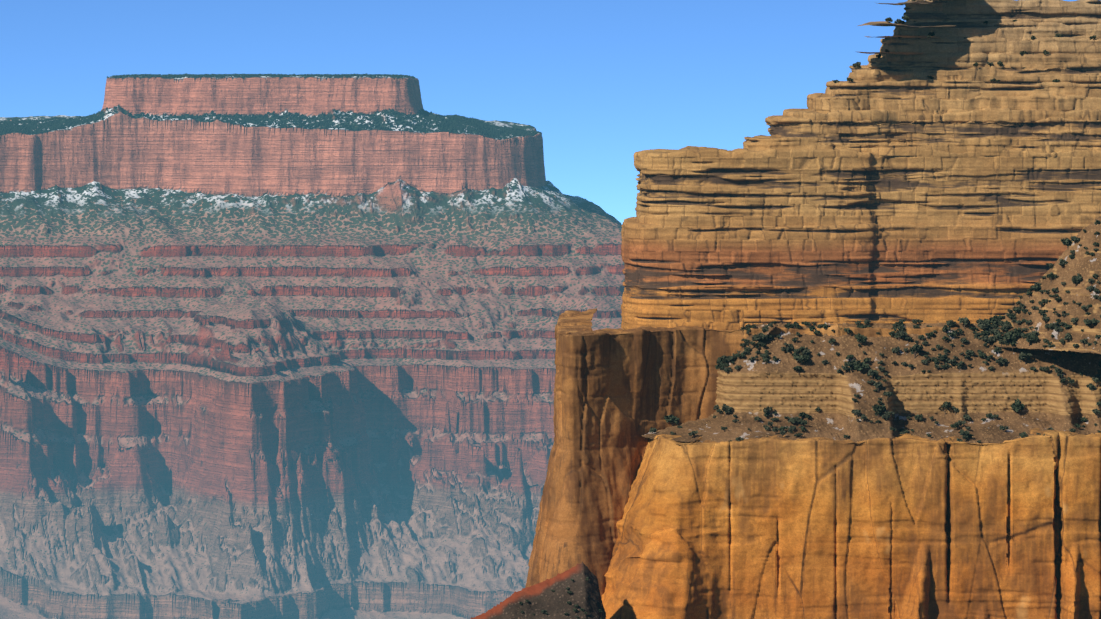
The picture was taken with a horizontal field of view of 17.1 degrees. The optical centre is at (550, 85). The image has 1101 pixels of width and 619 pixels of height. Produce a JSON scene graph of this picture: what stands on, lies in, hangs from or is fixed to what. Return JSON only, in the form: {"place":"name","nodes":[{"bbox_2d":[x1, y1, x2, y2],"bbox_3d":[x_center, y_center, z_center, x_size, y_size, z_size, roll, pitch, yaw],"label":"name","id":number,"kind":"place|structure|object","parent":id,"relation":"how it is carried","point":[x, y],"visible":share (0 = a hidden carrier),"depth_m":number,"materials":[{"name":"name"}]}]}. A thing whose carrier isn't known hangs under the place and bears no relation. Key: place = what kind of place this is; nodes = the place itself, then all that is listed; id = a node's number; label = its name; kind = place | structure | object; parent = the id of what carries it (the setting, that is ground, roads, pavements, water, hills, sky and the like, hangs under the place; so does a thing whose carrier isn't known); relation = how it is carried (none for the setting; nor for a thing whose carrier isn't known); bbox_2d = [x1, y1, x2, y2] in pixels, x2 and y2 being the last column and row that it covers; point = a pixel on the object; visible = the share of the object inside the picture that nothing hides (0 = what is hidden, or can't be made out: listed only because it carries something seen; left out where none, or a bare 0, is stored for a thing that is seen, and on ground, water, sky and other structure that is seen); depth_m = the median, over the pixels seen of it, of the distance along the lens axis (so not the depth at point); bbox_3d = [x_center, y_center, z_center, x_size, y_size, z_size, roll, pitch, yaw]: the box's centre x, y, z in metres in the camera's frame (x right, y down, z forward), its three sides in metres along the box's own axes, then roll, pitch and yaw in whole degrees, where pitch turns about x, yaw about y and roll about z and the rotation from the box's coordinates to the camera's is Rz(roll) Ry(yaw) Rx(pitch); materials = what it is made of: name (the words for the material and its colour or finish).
{"place":"outdoors","nodes":[
{"label":"outdoors","id":0,"kind":"place"},
{"bbox_2d":[0,75,624,618],"bbox_3d":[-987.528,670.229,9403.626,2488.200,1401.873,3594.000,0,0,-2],"label":"distant mesa","id":1,"kind":"structure","parent":0,"point":[266,371],"depth_m":9546.48,"materials":[{"name":"red stone"}]},
{"bbox_2d":[0,73,541,139],"bbox_3d":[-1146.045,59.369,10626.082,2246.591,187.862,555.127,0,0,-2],"label":"forest","id":2,"kind":"object","parent":1,"relation":"on","point":[487,128],"visible":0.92,"depth_m":10505.74,"materials":[{"name":"green"}]},
{"bbox_2d":[471,561,605,618],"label":"rocky slope","id":3,"kind":"structure","parent":0,"point":[585,595],"depth_m":1376.37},
{"bbox_2d":[0,0,1076,223],"label":"sky","id":4,"kind":"structure","parent":0,"point":[603,82],"materials":[{"name":"blue"}]},
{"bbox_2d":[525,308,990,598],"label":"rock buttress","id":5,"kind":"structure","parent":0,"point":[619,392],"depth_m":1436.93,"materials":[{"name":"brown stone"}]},
{"bbox_2d":[602,428,1100,618],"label":"cliff","id":6,"kind":"structure","parent":0,"point":[905,526],"depth_m":1410.70,"materials":[{"name":"orange stone"}]},
{"bbox_2d":[688,430,697,437],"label":"juniper","id":7,"kind":"object","parent":6,"relation":"on","point":[693,433],"visible":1,"depth_m":1425.68,"materials":[{"name":"green plant"}]},
{"bbox_2d":[1019,432,1027,437],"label":"juniper","id":8,"kind":"object","parent":6,"relation":"on","point":[1023,435],"visible":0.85,"depth_m":1414.29,"materials":[{"name":"green plant"}]},
{"bbox_2d":[621,217,1088,329],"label":"cliff","id":9,"kind":"structure","parent":0,"point":[724,277],"depth_m":1471.46,"materials":[{"name":"orange stone"}]},
{"bbox_2d":[634,146,1100,226],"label":"cliff","id":10,"kind":"structure","parent":0,"point":[700,186],"depth_m":1476.13,"materials":[{"name":"beige stone"}]},
{"bbox_2d":[743,135,1100,155],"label":"rock layer","id":11,"kind":"object","parent":10,"relation":"on","point":[982,146],"visible":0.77,"depth_m":1477.61,"materials":[{"name":"beige stone"}]},
{"bbox_2d":[765,115,1100,140],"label":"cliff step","id":12,"kind":"object","parent":11,"relation":"on","point":[1047,127],"visible":0.88,"depth_m":1480.85,"materials":[{"name":"beige stone"}]},
{"bbox_2d":[783,108,1100,124],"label":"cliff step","id":13,"kind":"object","parent":12,"relation":"on","point":[1006,116],"visible":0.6,"depth_m":1482.71,"materials":[{"name":"beige stone"}]},
{"bbox_2d":[807,93,1100,115],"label":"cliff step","id":14,"kind":"object","parent":13,"relation":"on","point":[823,103],"visible":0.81,"depth_m":1484.38,"materials":[{"name":"beige stone"}]},
{"bbox_2d":[825,78,1100,99],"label":"rock layer","id":15,"kind":"object","parent":14,"relation":"on","point":[957,89],"visible":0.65,"depth_m":1486.61,"materials":[{"name":"beige stone"}]},
{"bbox_2d":[848,65,1100,84],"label":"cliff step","id":16,"kind":"object","parent":15,"relation":"on","point":[1006,74],"visible":0.67,"depth_m":1489.63,"materials":[{"name":"beige stone"}]},
{"bbox_2d":[852,62,860,67],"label":"shrub","id":17,"kind":"object","parent":16,"relation":"on","point":[858,64],"visible":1,"depth_m":1492.99,"materials":[{"name":"green plant"}]},
{"bbox_2d":[859,52,1100,71],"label":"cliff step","id":18,"kind":"object","parent":16,"relation":"on","point":[890,61],"visible":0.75,"depth_m":1492.03,"materials":[{"name":"beige stone"}]},
{"bbox_2d":[865,35,1100,59],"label":"rock layer","id":19,"kind":"object","parent":18,"relation":"on","point":[1084,47],"visible":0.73,"depth_m":1494.03,"materials":[{"name":"beige stone"}]},
{"bbox_2d":[858,20,1100,40],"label":"rock layer","id":20,"kind":"object","parent":19,"relation":"on","point":[1022,30],"visible":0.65,"depth_m":1496.63,"materials":[{"name":"beige stone"}]},
{"bbox_2d":[902,15,909,23],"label":"juniper","id":21,"kind":"object","parent":20,"relation":"on","point":[905,17],"visible":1,"depth_m":1474.27,"materials":[{"name":"green plant"}]},
{"bbox_2d":[878,0,1100,26],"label":"rock layer","id":22,"kind":"object","parent":20,"relation":"on","point":[970,12],"visible":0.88,"depth_m":1499.07,"materials":[{"name":"beige stone"}]},
{"bbox_2d":[641,322,1100,443],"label":"rocky slope","id":23,"kind":"structure","parent":0,"point":[748,391],"depth_m":1447.06,"materials":[{"name":"brown stone"}]},
{"bbox_2d":[664,414,679,425],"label":"juniper","id":24,"kind":"object","parent":23,"relation":"on","point":[672,418],"visible":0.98,"depth_m":1453.85,"materials":[{"name":"green plant"}]},
{"bbox_2d":[716,355,727,363],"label":"juniper","id":25,"kind":"object","parent":23,"relation":"on","point":[719,360],"visible":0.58,"depth_m":1462.27,"materials":[{"name":"green plant"}]},
{"bbox_2d":[722,404,732,415],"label":"juniper","id":26,"kind":"object","parent":23,"relation":"on","point":[726,408],"visible":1,"depth_m":1446.73,"materials":[{"name":"green plant"}]},
{"bbox_2d":[723,367,731,375],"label":"juniper","id":27,"kind":"object","parent":23,"relation":"on","point":[727,369],"visible":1,"depth_m":1449.78,"materials":[{"name":"green plant"}]},
{"bbox_2d":[722,355,736,361],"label":"juniper","id":28,"kind":"object","parent":23,"relation":"on","point":[725,358],"visible":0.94,"depth_m":1457.45,"materials":[{"name":"green plant"}]},
{"bbox_2d":[740,327,752,330],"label":"shrub","id":29,"kind":"object","parent":23,"relation":"on","point":[744,328],"visible":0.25,"depth_m":1463.96,"materials":[{"name":"green plant"}]},
{"bbox_2d":[752,334,767,341],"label":"juniper","id":30,"kind":"object","parent":23,"relation":"on","point":[760,336],"visible":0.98,"depth_m":1458.04,"materials":[{"name":"green plant"}]},
{"bbox_2d":[763,406,772,415],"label":"juniper","id":31,"kind":"object","parent":23,"relation":"on","point":[767,409],"visible":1,"depth_m":1443.79,"materials":[{"name":"green plant"}]},
{"bbox_2d":[772,427,779,434],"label":"juniper","id":32,"kind":"object","parent":23,"relation":"on","point":[775,429],"visible":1,"depth_m":1423.67,"materials":[{"name":"green plant"}]},
{"bbox_2d":[781,347,790,351],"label":"juniper","id":33,"kind":"object","parent":23,"relation":"on","point":[787,349],"visible":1,"depth_m":1454.17,"materials":[{"name":"green plant"}]},
{"bbox_2d":[784,322,792,329],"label":"juniper","id":34,"kind":"object","parent":23,"relation":"on","point":[787,325],"visible":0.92,"depth_m":1464.92,"materials":[{"name":"green plant"}]},
{"bbox_2d":[787,417,800,424],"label":"juniper","id":35,"kind":"object","parent":23,"relation":"on","point":[794,420],"visible":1,"depth_m":1435.29,"materials":[{"name":"green plant"}]},
{"bbox_2d":[793,366,802,374],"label":"juniper","id":36,"kind":"object","parent":23,"relation":"on","point":[797,368],"visible":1,"depth_m":1445.02,"materials":[{"name":"green plant"}]},
{"bbox_2d":[794,354,809,364],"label":"juniper","id":37,"kind":"object","parent":23,"relation":"on","point":[800,358],"visible":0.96,"depth_m":1447.89,"materials":[{"name":"green plant"}]},
{"bbox_2d":[800,350,809,355],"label":"shrub","id":38,"kind":"object","parent":23,"relation":"on","point":[805,352],"visible":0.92,"depth_m":1452.08,"materials":[{"name":"green plant"}]},
{"bbox_2d":[828,338,835,343],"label":"shrub","id":39,"kind":"object","parent":23,"relation":"on","point":[832,340],"visible":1,"depth_m":1458.62,"materials":[{"name":"green plant"}]},
{"bbox_2d":[841,365,850,372],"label":"juniper","id":40,"kind":"object","parent":23,"relation":"on","point":[845,368],"visible":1,"depth_m":1445.55,"materials":[{"name":"green plant"}]},
{"bbox_2d":[846,359,860,368],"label":"juniper","id":41,"kind":"object","parent":23,"relation":"on","point":[852,363],"visible":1,"depth_m":1446.79,"materials":[{"name":"green plant"}]},
{"bbox_2d":[851,409,860,414],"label":"juniper","id":42,"kind":"object","parent":23,"relation":"on","point":[856,411],"visible":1,"depth_m":1425.31,"materials":[{"name":"green plant"}]},
{"bbox_2d":[853,362,869,373],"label":"juniper","id":43,"kind":"object","parent":23,"relation":"on","point":[860,366],"visible":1,"depth_m":1445.84,"materials":[{"name":"green plant"}]},
{"bbox_2d":[856,333,867,343],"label":"juniper","id":44,"kind":"object","parent":23,"relation":"on","point":[861,338],"visible":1,"depth_m":1457.78,"materials":[{"name":"green plant"}]},
{"bbox_2d":[863,357,870,363],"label":"juniper","id":45,"kind":"object","parent":23,"relation":"on","point":[866,360],"visible":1,"depth_m":1451.04,"materials":[{"name":"green plant"}]},
{"bbox_2d":[867,368,877,375],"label":"juniper","id":46,"kind":"object","parent":23,"relation":"on","point":[871,372],"visible":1,"depth_m":1443.45,"materials":[{"name":"green plant"}]},
{"bbox_2d":[873,381,882,390],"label":"juniper","id":47,"kind":"object","parent":23,"relation":"on","point":[878,384],"visible":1,"depth_m":1438.43,"materials":[{"name":"green plant"}]},
{"bbox_2d":[873,404,885,416],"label":"juniper","id":48,"kind":"object","parent":23,"relation":"on","point":[878,407],"visible":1,"depth_m":1426.85,"materials":[{"name":"green plant"}]},
{"bbox_2d":[883,391,892,396],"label":"juniper","id":49,"kind":"object","parent":23,"relation":"on","point":[888,394],"visible":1,"depth_m":1436.11,"materials":[{"name":"green plant"}]},
{"bbox_2d":[892,346,899,355],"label":"juniper","id":50,"kind":"object","parent":23,"relation":"on","point":[896,350],"visible":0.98,"depth_m":1456.21,"materials":[{"name":"green plant"}]},
{"bbox_2d":[894,330,907,340],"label":"juniper","id":51,"kind":"object","parent":23,"relation":"on","point":[900,334],"visible":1,"depth_m":1461.61,"materials":[{"name":"green plant"}]},
{"bbox_2d":[896,325,905,330],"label":"juniper","id":52,"kind":"object","parent":23,"relation":"on","point":[901,328],"visible":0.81,"depth_m":1465.18,"materials":[{"name":"green plant"}]},
{"bbox_2d":[909,343,922,358],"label":"juniper","id":53,"kind":"object","parent":23,"relation":"on","point":[916,347],"visible":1,"depth_m":1454.24,"materials":[{"name":"green plant"}]},
{"bbox_2d":[914,414,922,422],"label":"juniper","id":54,"kind":"object","parent":23,"relation":"on","point":[919,417],"visible":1,"depth_m":1442.22,"materials":[{"name":"green plant"}]},
{"bbox_2d":[937,355,947,362],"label":"juniper","id":55,"kind":"object","parent":23,"relation":"on","point":[942,357],"visible":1,"depth_m":1451.30,"materials":[{"name":"green plant"}]},
{"bbox_2d":[938,401,950,414],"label":"juniper","id":56,"kind":"object","parent":23,"relation":"on","point":[946,404],"visible":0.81,"depth_m":1446.18,"materials":[{"name":"green plant"}]},
{"bbox_2d":[942,326,950,332],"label":"juniper","id":57,"kind":"object","parent":23,"relation":"on","point":[945,329],"visible":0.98,"depth_m":1464.50,"materials":[{"name":"green plant"}]},
{"bbox_2d":[948,359,955,366],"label":"juniper","id":58,"kind":"object","parent":23,"relation":"on","point":[952,361],"visible":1,"depth_m":1449.22,"materials":[{"name":"green plant"}]},
{"bbox_2d":[955,420,965,427],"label":"juniper","id":59,"kind":"object","parent":23,"relation":"on","point":[959,422],"visible":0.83,"depth_m":1432.84,"materials":[{"name":"green plant"}]},
{"bbox_2d":[958,430,969,439],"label":"juniper","id":60,"kind":"object","parent":23,"relation":"on","point":[963,432],"visible":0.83,"depth_m":1416.19,"materials":[{"name":"green plant"}]},
{"bbox_2d":[958,317,970,328],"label":"juniper","id":61,"kind":"object","parent":23,"relation":"on","point":[965,321],"visible":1,"depth_m":1466.53,"materials":[{"name":"green plant"}]},
{"bbox_2d":[960,338,968,342],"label":"shrub","id":62,"kind":"object","parent":23,"relation":"on","point":[963,340],"visible":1,"depth_m":1460.58,"materials":[{"name":"green plant"}]},
{"bbox_2d":[963,414,970,421],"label":"juniper","id":63,"kind":"object","parent":23,"relation":"on","point":[967,416],"visible":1,"depth_m":1442.17,"materials":[{"name":"green plant"}]},
{"bbox_2d":[965,350,973,354],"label":"shrub","id":64,"kind":"object","parent":23,"relation":"on","point":[968,352],"visible":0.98,"depth_m":1454.78,"materials":[{"name":"green plant"}]},
{"bbox_2d":[978,323,989,329],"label":"juniper","id":65,"kind":"object","parent":23,"relation":"on","point":[982,326],"visible":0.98,"depth_m":1465.52,"materials":[{"name":"green plant"}]},
{"bbox_2d":[979,330,988,335],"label":"juniper","id":66,"kind":"object","parent":23,"relation":"on","point":[984,332],"visible":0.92,"depth_m":1465.12,"materials":[{"name":"green plant"}]},
{"bbox_2d":[993,346,1001,355],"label":"juniper","id":67,"kind":"object","parent":23,"relation":"on","point":[997,349],"visible":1,"depth_m":1456.06,"materials":[{"name":"green plant"}]},
{"bbox_2d":[996,357,1007,365],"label":"juniper","id":68,"kind":"object","parent":23,"relation":"on","point":[1000,360],"visible":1,"depth_m":1450.23,"materials":[{"name":"green plant"}]},
{"bbox_2d":[1011,398,1024,415],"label":"juniper","id":69,"kind":"object","parent":23,"relation":"on","point":[1016,406],"visible":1,"depth_m":1445.88,"materials":[{"name":"green plant"}]},
{"bbox_2d":[1019,351,1032,364],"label":"juniper","id":70,"kind":"object","parent":23,"relation":"on","point":[1025,355],"visible":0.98,"depth_m":1451.29,"materials":[{"name":"green plant"}]},
{"bbox_2d":[1039,366,1049,371],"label":"juniper","id":71,"kind":"object","parent":23,"relation":"on","point":[1044,368],"visible":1,"depth_m":1448.39,"materials":[{"name":"green plant"}]},
{"bbox_2d":[1054,367,1062,372],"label":"shrub","id":72,"kind":"object","parent":23,"relation":"on","point":[1056,369],"visible":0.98,"depth_m":1446.85,"materials":[{"name":"green plant"}]},
{"bbox_2d":[1086,384,1095,390],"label":"juniper","id":73,"kind":"object","parent":23,"relation":"on","point":[1091,386],"visible":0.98,"depth_m":1444.63,"materials":[{"name":"green plant"}]},
{"bbox_2d":[1092,377,1100,386],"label":"juniper","id":74,"kind":"object","parent":23,"relation":"on","point":[1096,379],"visible":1,"depth_m":1445.51,"materials":[{"name":"green plant"}]},
{"bbox_2d":[1092,409,1100,416],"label":"juniper","id":75,"kind":"object","parent":23,"relation":"on","point":[1097,411],"visible":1,"depth_m":1437.51,"materials":[{"name":"green plant"}]},
{"bbox_2d":[988,216,1100,353],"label":"talus slope","id":76,"kind":"structure","parent":0,"point":[1088,266],"depth_m":1454.06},
{"bbox_2d":[982,336,994,343],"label":"juniper","id":77,"kind":"object","parent":76,"relation":"on","point":[989,339],"visible":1,"depth_m":1459.88,"materials":[{"name":"green plant"}]},
{"bbox_2d":[983,318,994,326],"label":"juniper","id":78,"kind":"object","parent":76,"relation":"on","point":[988,321],"visible":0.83,"depth_m":1467.19,"materials":[{"name":"green plant"}]},
{"bbox_2d":[989,329,999,335],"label":"juniper","id":79,"kind":"object","parent":76,"relation":"on","point":[993,331],"visible":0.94,"depth_m":1462.85,"materials":[{"name":"green plant"}]},
{"bbox_2d":[989,315,1000,319],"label":"juniper","id":80,"kind":"object","parent":76,"relation":"on","point":[995,317],"visible":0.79,"depth_m":1468.51,"materials":[{"name":"green plant"}]},
{"bbox_2d":[995,332,1003,341],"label":"juniper","id":81,"kind":"object","parent":76,"relation":"on","point":[998,335],"visible":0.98,"depth_m":1459.73,"materials":[{"name":"green plant"}]},
{"bbox_2d":[1003,331,1017,347],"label":"juniper","id":82,"kind":"object","parent":76,"relation":"on","point":[1007,335],"visible":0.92,"depth_m":1455.19,"materials":[{"name":"green plant"}]},
{"bbox_2d":[1007,313,1015,318],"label":"shrub","id":83,"kind":"object","parent":76,"relation":"on","point":[1011,316],"visible":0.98,"depth_m":1464.89,"materials":[{"name":"green plant"}]},
{"bbox_2d":[1012,306,1021,312],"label":"juniper","id":84,"kind":"object","parent":76,"relation":"on","point":[1017,309],"visible":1,"depth_m":1464.34,"materials":[{"name":"green plant"}]},
{"bbox_2d":[1014,328,1021,339],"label":"juniper","id":85,"kind":"object","parent":76,"relation":"on","point":[1018,331],"visible":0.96,"depth_m":1455.71,"materials":[{"name":"green plant"}]},
{"bbox_2d":[1029,334,1038,341],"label":"juniper","id":86,"kind":"object","parent":76,"relation":"on","point":[1035,338],"visible":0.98,"depth_m":1448.14,"materials":[{"name":"green plant"}]},
{"bbox_2d":[1030,285,1040,289],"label":"juniper","id":87,"kind":"object","parent":76,"relation":"on","point":[1035,287],"visible":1,"depth_m":1465.68,"materials":[{"name":"green plant"}]},
{"bbox_2d":[1046,272,1054,278],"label":"juniper","id":88,"kind":"object","parent":76,"relation":"on","point":[1050,275],"visible":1,"depth_m":1464.49,"materials":[{"name":"green plant"}]},
{"bbox_2d":[1051,322,1059,326],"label":"shrub","id":89,"kind":"object","parent":76,"relation":"on","point":[1055,324],"visible":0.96,"depth_m":1445.24,"materials":[{"name":"green plant"}]},
{"bbox_2d":[1054,327,1062,335],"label":"juniper","id":90,"kind":"object","parent":76,"relation":"on","point":[1058,329],"visible":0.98,"depth_m":1444.10,"materials":[{"name":"green plant"}]},
{"bbox_2d":[1058,258,1066,267],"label":"juniper","id":91,"kind":"object","parent":76,"relation":"on","point":[1062,263],"visible":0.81,"depth_m":1464.52,"materials":[{"name":"green plant"}]},
{"bbox_2d":[1061,238,1071,248],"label":"juniper","id":92,"kind":"object","parent":76,"relation":"on","point":[1067,242],"visible":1,"depth_m":1469.25,"materials":[{"name":"green plant"}]},
{"bbox_2d":[1064,334,1071,340],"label":"juniper","id":93,"kind":"object","parent":76,"relation":"on","point":[1068,337],"visible":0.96,"depth_m":1437.28,"materials":[{"name":"green plant"}]},
{"bbox_2d":[1063,324,1072,329],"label":"juniper","id":94,"kind":"object","parent":76,"relation":"on","point":[1066,326],"visible":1,"depth_m":1441.24,"materials":[{"name":"green plant"}]},
{"bbox_2d":[1070,317,1078,326],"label":"juniper","id":95,"kind":"object","parent":76,"relation":"on","point":[1073,320],"visible":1,"depth_m":1440.48,"materials":[{"name":"green plant"}]},
{"bbox_2d":[1071,237,1079,241],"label":"shrub","id":96,"kind":"object","parent":76,"relation":"on","point":[1076,239],"visible":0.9,"depth_m":1467.45,"materials":[{"name":"green plant"}]},
{"bbox_2d":[1072,275,1081,282],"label":"juniper","id":97,"kind":"object","parent":76,"relation":"on","point":[1075,278],"visible":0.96,"depth_m":1451.84,"materials":[{"name":"green plant"}]},
{"bbox_2d":[1081,305,1089,312],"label":"juniper","id":98,"kind":"object","parent":76,"relation":"on","point":[1084,307],"visible":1,"depth_m":1439.36,"materials":[{"name":"green plant"}]},
{"bbox_2d":[1086,286,1094,292],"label":"juniper","id":99,"kind":"object","parent":76,"relation":"on","point":[1089,288],"visible":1,"depth_m":1443.24,"materials":[{"name":"green plant"}]},
{"bbox_2d":[1083,318,1099,327],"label":"juniper","id":100,"kind":"object","parent":76,"relation":"on","point":[1087,321],"visible":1,"depth_m":1431.50,"materials":[{"name":"green plant"}]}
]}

